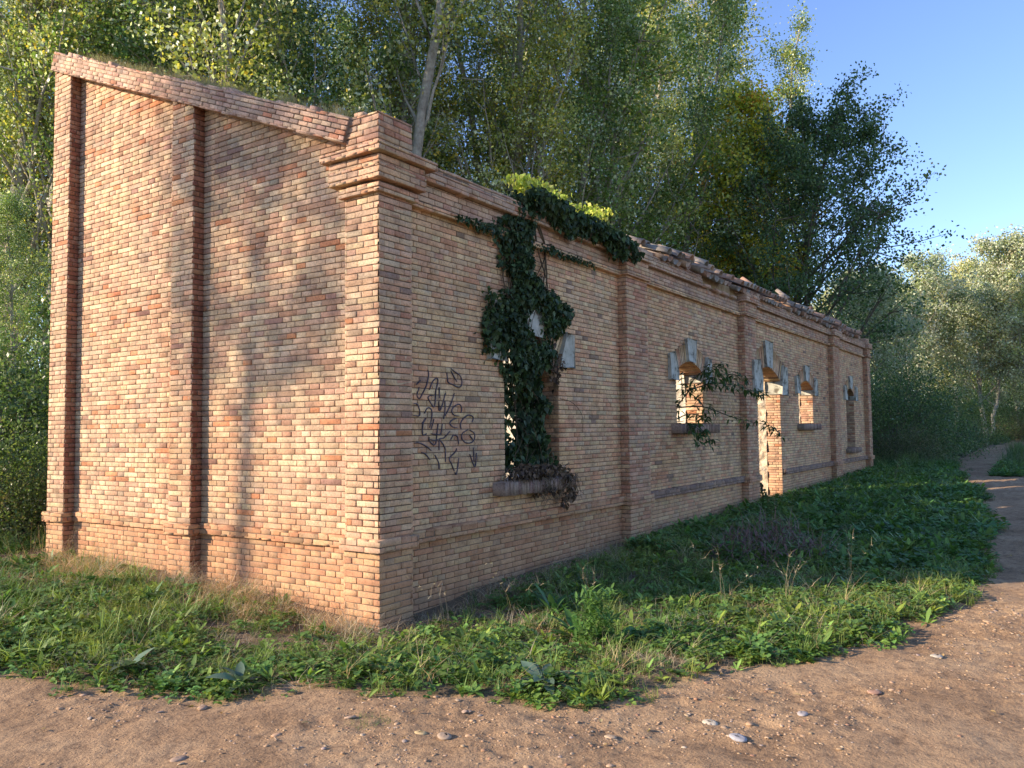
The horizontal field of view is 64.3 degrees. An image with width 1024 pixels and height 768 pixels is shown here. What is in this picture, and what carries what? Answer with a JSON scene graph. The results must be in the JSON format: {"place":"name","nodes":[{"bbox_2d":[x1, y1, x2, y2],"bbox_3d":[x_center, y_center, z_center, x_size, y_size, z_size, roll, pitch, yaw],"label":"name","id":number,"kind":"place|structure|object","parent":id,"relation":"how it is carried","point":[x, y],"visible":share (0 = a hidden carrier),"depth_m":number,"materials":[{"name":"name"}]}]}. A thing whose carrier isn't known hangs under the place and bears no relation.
{"place":"outdoors","nodes":[
{"label":"outdoors","id":0,"kind":"place"},
{"bbox_2d":[0,438,1023,767],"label":"dirt track","id":1,"kind":"structure","parent":0,"point":[936,718],"depth_m":4.34,"materials":[{"name":"brown soil"}]},
{"bbox_2d":[170,755,187,761],"bbox_3d":[-1.587,1.783,3.877,0.061,0.022,0.082,-3,-4,34],"label":"stone","id":2,"kind":"object","parent":1,"relation":"on","point":[179,758],"visible":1,"depth_m":3.86,"materials":[{"name":"beige stone"}]},
{"bbox_2d":[197,705,207,709],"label":"stone","id":3,"kind":"object","parent":1,"relation":"on","point":[202,707],"visible":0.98,"depth_m":4.60,"materials":[{"name":"beige stone"}]},
{"bbox_2d":[343,712,390,728],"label":"grass clump","id":4,"kind":"object","parent":1,"relation":"on","point":[367,720],"visible":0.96,"depth_m":4.33,"materials":[{"name":"green plant"}]},
{"bbox_2d":[414,730,427,734],"bbox_3d":[-0.470,1.788,4.174,0.076,0.020,0.055,-3,-4,34],"label":"stone","id":5,"kind":"object","parent":1,"relation":"on","point":[420,732],"visible":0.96,"depth_m":4.16,"materials":[{"name":"beige stone"}]},
{"bbox_2d":[437,732,451,739],"bbox_3d":[-0.340,1.773,4.099,0.093,0.027,0.079,-3,-4,34],"label":"stone","id":6,"kind":"object","parent":1,"relation":"on","point":[444,736],"visible":1,"depth_m":4.08,"materials":[{"name":"beige stone"}]},
{"bbox_2d":[42,551,1023,745],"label":"fallen leaves","id":7,"kind":"object","parent":1,"relation":"on","point":[600,720],"visible":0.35,"depth_m":4.65,"materials":[{"name":"beige plant"}]},
{"bbox_2d":[518,661,570,694],"bbox_3d":[0.178,1.763,4.885,0.408,0.132,0.388,-1,-3,8],"label":"furry rosette","id":8,"kind":"object","parent":1,"relation":"on","point":[534,668],"visible":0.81,"depth_m":4.88,"materials":[{"name":"green plant"}]},
{"bbox_2d":[604,734,616,738],"bbox_3d":[0.497,1.777,4.104,0.065,0.017,0.047,-3,-4,34],"label":"stone","id":9,"kind":"object","parent":1,"relation":"on","point":[608,736],"visible":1,"depth_m":4.09,"materials":[{"name":"beige stone"}]},
{"bbox_2d":[702,719,717,725],"bbox_3d":[1.036,1.772,4.259,0.093,0.028,0.077,-3,-4,34],"label":"stone","id":10,"kind":"object","parent":1,"relation":"on","point":[711,721],"visible":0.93,"depth_m":4.25,"materials":[{"name":"white stone"}]},
{"bbox_2d":[729,733,746,742],"bbox_3d":[1.118,1.747,4.026,0.073,0.027,0.110,1,-4,-30],"label":"stone","id":11,"kind":"object","parent":1,"relation":"on","point":[736,737],"visible":1,"depth_m":4.01,"materials":[{"name":"white stone"}]},
{"bbox_2d":[797,711,807,716],"bbox_3d":[1.536,1.742,4.307,0.056,0.020,0.077,-3,-4,34],"label":"stone","id":12,"kind":"object","parent":1,"relation":"on","point":[802,713],"visible":1,"depth_m":4.29,"materials":[{"name":"white stone"}]},
{"bbox_2d":[867,690,881,694],"bbox_3d":[2.076,1.765,4.665,0.075,0.022,0.066,-3,-4,34],"label":"stone","id":13,"kind":"object","parent":1,"relation":"on","point":[876,692],"visible":0.96,"depth_m":4.65,"materials":[{"name":"beige stone"}]},
{"bbox_2d":[930,654,942,657],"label":"stone","id":14,"kind":"object","parent":1,"relation":"on","point":[936,655],"visible":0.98,"depth_m":5.32,"materials":[{"name":"beige stone"}]},
{"bbox_2d":[0,441,1023,712],"bbox_3d":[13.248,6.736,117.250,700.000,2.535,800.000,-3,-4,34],"label":"ground","id":15,"kind":"structure","parent":0,"point":[444,689],"depth_m":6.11,"materials":[{"name":"green plant"}]},
{"bbox_2d":[0,454,47,543],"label":"shrub","id":16,"kind":"object","parent":15,"relation":"on","point":[6,495],"visible":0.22,"depth_m":10.37,"materials":[{"name":"green plant"}]},
{"bbox_2d":[0,70,47,372],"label":"poplar","id":17,"kind":"object","parent":15,"relation":"on","point":[9,176],"depth_m":24.58,"materials":[{"name":"green plant"}]},
{"bbox_2d":[0,399,49,544],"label":"shrub","id":18,"kind":"object","parent":15,"relation":"on","point":[21,469],"visible":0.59,"depth_m":10.46,"materials":[{"name":"green plant"}]},
{"bbox_2d":[0,307,50,526],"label":"shrub","id":19,"kind":"object","parent":15,"relation":"on","point":[15,403],"visible":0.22,"depth_m":11.80,"materials":[{"name":"green plant"}]},
{"bbox_2d":[0,292,50,497],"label":"shrub","id":20,"kind":"object","parent":15,"relation":"on","point":[45,366],"visible":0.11,"depth_m":12.30,"materials":[{"name":"green plant"}]},
{"bbox_2d":[1,268,50,477],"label":"shrub","id":21,"kind":"object","parent":15,"relation":"on","point":[47,335],"visible":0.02,"depth_m":14.20,"materials":[{"name":"green plant"}]},
{"bbox_2d":[0,185,52,472],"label":"poplar","id":22,"kind":"object","parent":15,"relation":"on","point":[9,205],"visible":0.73,"depth_m":13.09,"materials":[{"name":"green plant"}]},
{"bbox_2d":[0,1,101,335],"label":"poplar","id":23,"kind":"object","parent":15,"relation":"on","point":[1,77],"visible":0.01,"depth_m":24.02,"materials":[{"name":"green plant"}]},
{"bbox_2d":[1,2,137,356],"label":"poplar","id":24,"kind":"object","parent":15,"relation":"on","point":[41,89],"depth_m":26.63,"materials":[{"name":"green plant"}]},
{"bbox_2d":[0,0,146,410],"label":"poplar","id":25,"kind":"object","parent":15,"relation":"on","point":[32,150],"visible":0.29,"depth_m":18.13,"materials":[{"name":"green plant"}]},
{"bbox_2d":[0,0,164,369],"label":"poplar","id":26,"kind":"object","parent":15,"relation":"on","point":[32,180],"visible":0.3,"depth_m":18.36,"materials":[{"name":"green plant"}]},
{"bbox_2d":[43,0,153,291],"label":"poplar","id":27,"kind":"object","parent":15,"relation":"on","point":[116,34],"depth_m":34.13,"materials":[{"name":"green plant"}]},
{"bbox_2d":[0,0,244,346],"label":"poplar","id":28,"kind":"object","parent":15,"relation":"on","point":[117,49],"visible":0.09,"depth_m":18.89,"materials":[{"name":"green plant"}]},
{"bbox_2d":[104,647,154,673],"bbox_3d":[-2.449,1.763,5.171,0.303,0.118,0.366,0,-3,-10],"label":"furry rosette","id":29,"kind":"object","parent":15,"relation":"on","point":[128,662],"visible":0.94,"depth_m":5.14,"materials":[{"name":"green plant"}]},
{"bbox_2d":[129,580,170,605],"bbox_3d":[-3.045,1.776,6.898,0.312,0.194,0.308,-2,-3,19],"label":"dandelion rosette","id":30,"kind":"object","parent":15,"relation":"on","point":[150,590],"visible":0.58,"depth_m":6.93,"materials":[{"name":"green plant"}]},
{"bbox_2d":[109,1,210,68],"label":"poplar","id":31,"kind":"object","parent":15,"relation":"on","point":[156,29],"visible":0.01,"depth_m":28.46,"materials":[{"name":"green plant"}]},
{"bbox_2d":[113,0,264,87],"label":"poplar","id":32,"kind":"object","parent":15,"relation":"on","point":[183,37],"visible":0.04,"depth_m":22.24,"materials":[{"name":"green plant"}]},
{"bbox_2d":[62,0,357,111],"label":"poplar","id":33,"kind":"object","parent":15,"relation":"on","point":[167,62],"visible":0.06,"depth_m":19.30,"materials":[{"name":"green plant"}]},
{"bbox_2d":[205,661,260,692],"bbox_3d":[-1.671,1.785,4.905,0.330,0.139,0.316,0,-3,-18],"label":"furry rosette","id":34,"kind":"object","parent":15,"relation":"on","point":[237,673],"visible":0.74,"depth_m":4.94,"materials":[{"name":"green plant"}]},
{"bbox_2d":[213,0,373,112],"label":"poplar","id":35,"kind":"object","parent":15,"relation":"on","point":[318,13],"visible":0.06,"depth_m":23.48,"materials":[{"name":"green plant"}]},
{"bbox_2d":[287,577,311,624],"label":"dry stalks","id":36,"kind":"object","parent":15,"relation":"on","point":[303,598],"visible":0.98,"depth_m":6.58,"materials":[{"name":"beige plant"}]},
{"bbox_2d":[120,0,505,163],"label":"poplar","id":37,"kind":"object","parent":15,"relation":"on","point":[226,62],"visible":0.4,"depth_m":18.48,"materials":[{"name":"green plant"}]},
{"bbox_2d":[213,0,493,175],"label":"poplar","id":38,"kind":"object","parent":15,"relation":"on","point":[289,39],"visible":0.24,"depth_m":20.01,"materials":[{"name":"green plant"}]},
{"bbox_2d":[318,1,393,113],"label":"poplar","id":39,"kind":"object","parent":15,"relation":"on","point":[352,106],"visible":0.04,"depth_m":32.14,"materials":[{"name":"green plant"}]},
{"bbox_2d":[321,0,492,179],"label":"poplar","id":40,"kind":"object","parent":15,"relation":"on","point":[371,26],"visible":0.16,"depth_m":21.77,"materials":[{"name":"green plant"}]},
{"bbox_2d":[419,563,448,631],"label":"dry stalks","id":41,"kind":"object","parent":15,"relation":"on","point":[440,599],"visible":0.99,"depth_m":6.48,"materials":[{"name":"brown plant"}]},
{"bbox_2d":[353,5,550,187],"bbox_3d":[-2.313,-5.880,28.593,7.722,18.218,5.341,2,-4,-42],"label":"poplar","id":42,"kind":"object","parent":15,"relation":"on","point":[497,89],"visible":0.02,"depth_m":29.53,"materials":[{"name":"green plant"}]},
{"bbox_2d":[41,52,874,632],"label":"ruined building","id":43,"kind":"structure","parent":15,"relation":"on","point":[271,358],"depth_m":8.10,"materials":[{"name":"brick"}]},
{"bbox_2d":[78,50,782,303],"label":"wall coping","id":44,"kind":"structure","parent":43,"relation":"on","point":[176,75],"depth_m":8.11,"materials":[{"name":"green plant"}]},
{"bbox_2d":[453,188,597,509],"bbox_3d":[0.185,-0.341,8.736,0.620,3.481,2.849,-3,-4,34],"label":"ivy","id":45,"kind":"object","parent":43,"relation":"attached to","point":[516,336],"visible":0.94,"depth_m":8.53,"materials":[{"name":"green plant"}]},
{"bbox_2d":[499,450,571,499],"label":"dead leaves","id":46,"kind":"object","parent":43,"relation":"on","point":[505,478],"visible":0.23,"depth_m":8.31,"materials":[{"name":"brown plant"}]},
{"bbox_2d":[497,172,644,264],"bbox_3d":[0.753,-1.950,9.592,0.764,0.863,2.791,-3,-4,34],"label":"ivy","id":47,"kind":"object","parent":43,"relation":"attached to","point":[585,222],"visible":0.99,"depth_m":9.25,"materials":[{"name":"green plant"}]},
{"bbox_2d":[675,362,784,451],"bbox_3d":[3.383,0.364,12.984,0.876,1.387,3.473,-3,-4,39],"label":"sapling","id":48,"kind":"object","parent":43,"relation":"on","point":[718,374],"visible":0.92,"depth_m":12.56,"materials":[{"name":"green plant"}]},
{"bbox_2d":[760,482,767,501],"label":"creeper","id":49,"kind":"object","parent":43,"relation":"attached to","point":[762,489],"visible":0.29,"depth_m":14.95,"materials":[{"name":"green plant"}]},
{"bbox_2d":[393,0,548,179],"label":"poplar","id":50,"kind":"object","parent":15,"relation":"on","point":[478,89],"visible":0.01,"depth_m":37.11,"materials":[{"name":"green plant"}]},
{"bbox_2d":[380,0,604,206],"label":"poplar","id":51,"kind":"object","parent":15,"relation":"on","point":[548,162],"visible":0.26,"depth_m":20.86,"materials":[{"name":"green plant"}]},
{"bbox_2d":[0,488,985,702],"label":"dry grass","id":52,"kind":"structure","parent":15,"relation":"on","point":[336,625],"depth_m":6.79,"materials":[{"name":"beige plant"}]},
{"bbox_2d":[0,431,1023,630],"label":"tall grass","id":53,"kind":"structure","parent":15,"relation":"on","point":[1014,453],"depth_m":13.36,"materials":[{"name":"green plant"}]},
{"bbox_2d":[482,553,543,612],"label":"dry stalks","id":54,"kind":"object","parent":15,"relation":"on","point":[509,586],"visible":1,"depth_m":6.65,"materials":[{"name":"brown plant"}]},
{"bbox_2d":[426,0,612,199],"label":"poplar","id":55,"kind":"object","parent":15,"relation":"on","point":[512,35],"visible":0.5,"depth_m":21.33,"materials":[{"name":"green plant"}]},
{"bbox_2d":[410,0,651,231],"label":"poplar","id":56,"kind":"object","parent":15,"relation":"on","point":[617,13],"visible":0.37,"depth_m":22.22,"materials":[{"name":"green plant"}]},
{"bbox_2d":[525,583,580,622],"bbox_3d":[0.363,1.788,6.723,0.510,0.273,0.565,-3,-4,34],"label":"dandelion rosette","id":57,"kind":"object","parent":15,"relation":"on","point":[549,603],"visible":0.75,"depth_m":6.71,"materials":[{"name":"green plant"}]},
{"bbox_2d":[545,607,601,642],"bbox_3d":[0.494,1.776,5.967,0.481,0.223,0.456,-1,-3,9],"label":"dandelion rosette","id":58,"kind":"object","parent":15,"relation":"on","point":[569,614],"visible":0.47,"depth_m":6.00,"materials":[{"name":"green plant"}]},
{"bbox_2d":[551,529,601,589],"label":"dry stalks","id":59,"kind":"object","parent":15,"relation":"on","point":[584,552],"visible":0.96,"depth_m":7.47,"materials":[{"name":"brown plant"}]},
{"bbox_2d":[449,0,736,252],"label":"poplar","id":60,"kind":"object","parent":15,"relation":"on","point":[641,133],"visible":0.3,"depth_m":23.69,"materials":[{"name":"green plant"}]},
{"bbox_2d":[558,58,632,228],"bbox_3d":[2.027,-5.148,28.878,4.877,16.634,7.051,0,-3,-5],"label":"poplar","id":61,"kind":"object","parent":15,"relation":"on","point":[588,176],"visible":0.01,"depth_m":26.84,"materials":[{"name":"green plant"}]},
{"bbox_2d":[567,583,627,646],"bbox_3d":[0.591,1.629,5.783,0.417,0.417,0.449,-3,-4,34],"label":"leafy weed","id":62,"kind":"object","parent":15,"relation":"on","point":[594,611],"visible":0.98,"depth_m":5.77,"materials":[{"name":"green plant"}]},
{"bbox_2d":[572,2,711,256],"bbox_3d":[5.127,-8.055,36.637,8.703,23.161,7.358,1,-3,-24],"label":"poplar","id":63,"kind":"object","parent":15,"relation":"on","point":[650,120],"visible":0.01,"depth_m":36.25,"materials":[{"name":"green plant"}]},
{"bbox_2d":[537,0,761,265],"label":"poplar","id":64,"kind":"object","parent":15,"relation":"on","point":[729,16],"visible":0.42,"depth_m":26.53,"materials":[{"name":"green plant"}]},
{"bbox_2d":[609,0,716,250],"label":"poplar","id":65,"kind":"object","parent":15,"relation":"on","point":[662,82],"visible":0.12,"depth_m":31.33,"materials":[{"name":"green plant"}]},
{"bbox_2d":[645,0,780,270],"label":"poplar","id":66,"kind":"object","parent":15,"relation":"on","point":[704,33],"visible":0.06,"depth_m":38.51,"materials":[{"name":"green plant"}]},
{"bbox_2d":[691,542,757,599],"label":"dry stalks","id":67,"kind":"object","parent":15,"relation":"on","point":[720,571],"visible":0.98,"depth_m":6.69,"materials":[{"name":"brown plant"}]},
{"bbox_2d":[666,69,829,300],"bbox_3d":[7.682,-3.881,27.595,6.300,13.867,6.547,-3,-4,33],"label":"poplar","id":68,"kind":"object","parent":15,"relation":"on","point":[754,101],"visible":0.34,"depth_m":26.94,"materials":[{"name":"green plant"}]},
{"bbox_2d":[680,489,871,572],"bbox_3d":[3.078,1.860,9.300,2.211,1.335,2.724,-3,-4,34],"label":"brush heap","id":69,"kind":"object","parent":15,"relation":"on","point":[747,531],"visible":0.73,"depth_m":9.09,"materials":[{"name":"brown plant"}]},
{"bbox_2d":[776,552,804,594],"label":"dry stalks","id":70,"kind":"object","parent":15,"relation":"on","point":[786,575],"visible":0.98,"depth_m":6.98,"materials":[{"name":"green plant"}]},
{"bbox_2d":[735,0,851,303],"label":"poplar","id":71,"kind":"object","parent":15,"relation":"on","point":[792,60],"visible":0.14,"depth_m":31.41,"materials":[{"name":"green plant"}]},
{"bbox_2d":[659,60,967,381],"bbox_3d":[9.270,-3.671,26.472,8.453,13.206,10.279,2,-4,-39],"label":"poplar","id":72,"kind":"object","parent":15,"relation":"on","point":[831,143],"visible":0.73,"depth_m":25.36,"materials":[{"name":"green plant"}]},
{"bbox_2d":[811,299,835,316],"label":"white poplar","id":73,"kind":"object","parent":15,"relation":"on","point":[814,307],"visible":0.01,"depth_m":67.24,"materials":[{"name":"green plant"}]},
{"bbox_2d":[812,285,872,369],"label":"white poplar","id":74,"kind":"object","parent":15,"relation":"on","point":[826,296],"visible":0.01,"depth_m":68.04,"materials":[{"name":"green plant"}]},
{"bbox_2d":[830,516,878,585],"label":"dry stalks","id":75,"kind":"object","parent":15,"relation":"on","point":[849,554],"visible":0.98,"depth_m":7.43,"materials":[{"name":"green plant"}]},
{"bbox_2d":[828,255,907,380],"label":"white poplar","id":76,"kind":"object","parent":15,"relation":"on","point":[845,287],"depth_m":60.28,"materials":[{"name":"green plant"}]},
{"bbox_2d":[815,265,932,432],"bbox_3d":[17.501,-1.242,40.441,6.454,9.296,7.097,-2,-3,21],"label":"white poplar","id":77,"kind":"object","parent":15,"relation":"on","point":[883,309],"visible":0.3,"depth_m":39.30,"materials":[{"name":"green plant"}]},
{"bbox_2d":[823,243,982,397],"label":"white poplar","id":78,"kind":"object","parent":15,"relation":"on","point":[930,270],"visible":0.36,"depth_m":45.79,"materials":[{"name":"green plant"}]},
{"bbox_2d":[873,419,961,462],"bbox_3d":[12.808,1.975,26.551,3.026,1.894,3.312,-1,-3,12],"label":"shrub","id":79,"kind":"object","parent":15,"relation":"on","point":[898,444],"visible":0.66,"depth_m":26.09,"materials":[{"name":"green plant"}]},
{"bbox_2d":[870,341,971,454],"bbox_3d":[14.986,0.810,33.031,6.666,5.292,6.983,-3,-4,32],"label":"shrub","id":80,"kind":"object","parent":15,"relation":"on","point":[886,374],"visible":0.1,"depth_m":32.55,"materials":[{"name":"green plant"}]},
{"bbox_2d":[870,342,992,460],"bbox_3d":[13.602,0.880,29.032,6.234,4.725,5.952,-1,-3,11],"label":"shrub","id":81,"kind":"object","parent":15,"relation":"on","point":[894,400],"visible":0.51,"depth_m":28.18,"materials":[{"name":"green plant"}]},
{"bbox_2d":[914,340,951,389],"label":"white poplar","id":82,"kind":"object","parent":15,"relation":"on","point":[936,367],"depth_m":63.48,"materials":[{"name":"green plant"}]},
{"bbox_2d":[873,360,1003,457],"bbox_3d":[15.578,1.155,30.954,5.237,4.158,5.486,-2,-3,19],"label":"shrub","id":83,"kind":"object","parent":15,"relation":"on","point":[971,433],"visible":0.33,"depth_m":30.29,"materials":[{"name":"green plant"}]},
{"bbox_2d":[903,359,990,415],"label":"shrub","id":84,"kind":"object","parent":15,"relation":"on","point":[950,392],"visible":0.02,"depth_m":53.92,"materials":[{"name":"green plant"}]},
{"bbox_2d":[917,261,983,424],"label":"white poplar","id":85,"kind":"object","parent":15,"relation":"on","point":[939,363],"visible":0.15,"depth_m":49.93,"materials":[{"name":"green plant"}]},
{"bbox_2d":[922,244,999,404],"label":"white poplar","id":86,"kind":"object","parent":15,"relation":"on","point":[971,263],"visible":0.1,"depth_m":58.56,"materials":[{"name":"green plant"}]},
{"bbox_2d":[935,410,998,451],"bbox_3d":[18.325,2.031,35.044,4.034,2.526,4.416,0,-3,-16],"label":"shrub","id":87,"kind":"object","parent":15,"relation":"on","point":[972,431],"visible":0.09,"depth_m":34.25,"materials":[{"name":"green plant"}]},
{"bbox_2d":[916,278,1023,434],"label":"white poplar","id":88,"kind":"object","parent":15,"relation":"on","point":[984,368],"visible":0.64,"depth_m":45.77,"materials":[{"name":"green plant"}]},
{"bbox_2d":[931,383,1017,444],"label":"shrub","id":89,"kind":"object","parent":15,"relation":"on","point":[984,419],"visible":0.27,"depth_m":41.20,"materials":[{"name":"green plant"}]},
{"bbox_2d":[947,372,1023,424],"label":"shrub","id":90,"kind":"object","parent":15,"relation":"on","point":[986,381],"visible":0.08,"depth_m":52.56,"materials":[{"name":"green plant"}]},
{"bbox_2d":[948,270,1023,410],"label":"white poplar","id":91,"kind":"object","parent":15,"relation":"on","point":[1019,322],"visible":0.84,"depth_m":44.58,"materials":[{"name":"green plant"}]},
{"bbox_2d":[956,223,1023,423],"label":"white poplar","id":92,"kind":"object","parent":15,"relation":"on","point":[1010,262],"visible":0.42,"depth_m":51.66,"materials":[{"name":"green plant"}]},
{"bbox_2d":[964,378,1023,436],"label":"shrub","id":93,"kind":"object","parent":15,"relation":"on","point":[1003,410],"visible":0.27,"depth_m":49.40,"materials":[{"name":"green plant"}]},
{"bbox_2d":[987,405,1023,440],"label":"shrub","id":94,"kind":"object","parent":15,"relation":"on","point":[1020,433],"visible":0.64,"depth_m":46.11,"materials":[{"name":"green plant"}]},
{"bbox_2d":[0,0,1023,391],"label":"sky","id":95,"kind":"structure","parent":0,"point":[961,62],"materials":[{"name":"blue"}]},
{"bbox_2d":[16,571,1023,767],"bbox_3d":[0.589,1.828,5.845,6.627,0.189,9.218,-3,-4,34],"label":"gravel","id":96,"kind":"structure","parent":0,"point":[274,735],"depth_m":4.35,"materials":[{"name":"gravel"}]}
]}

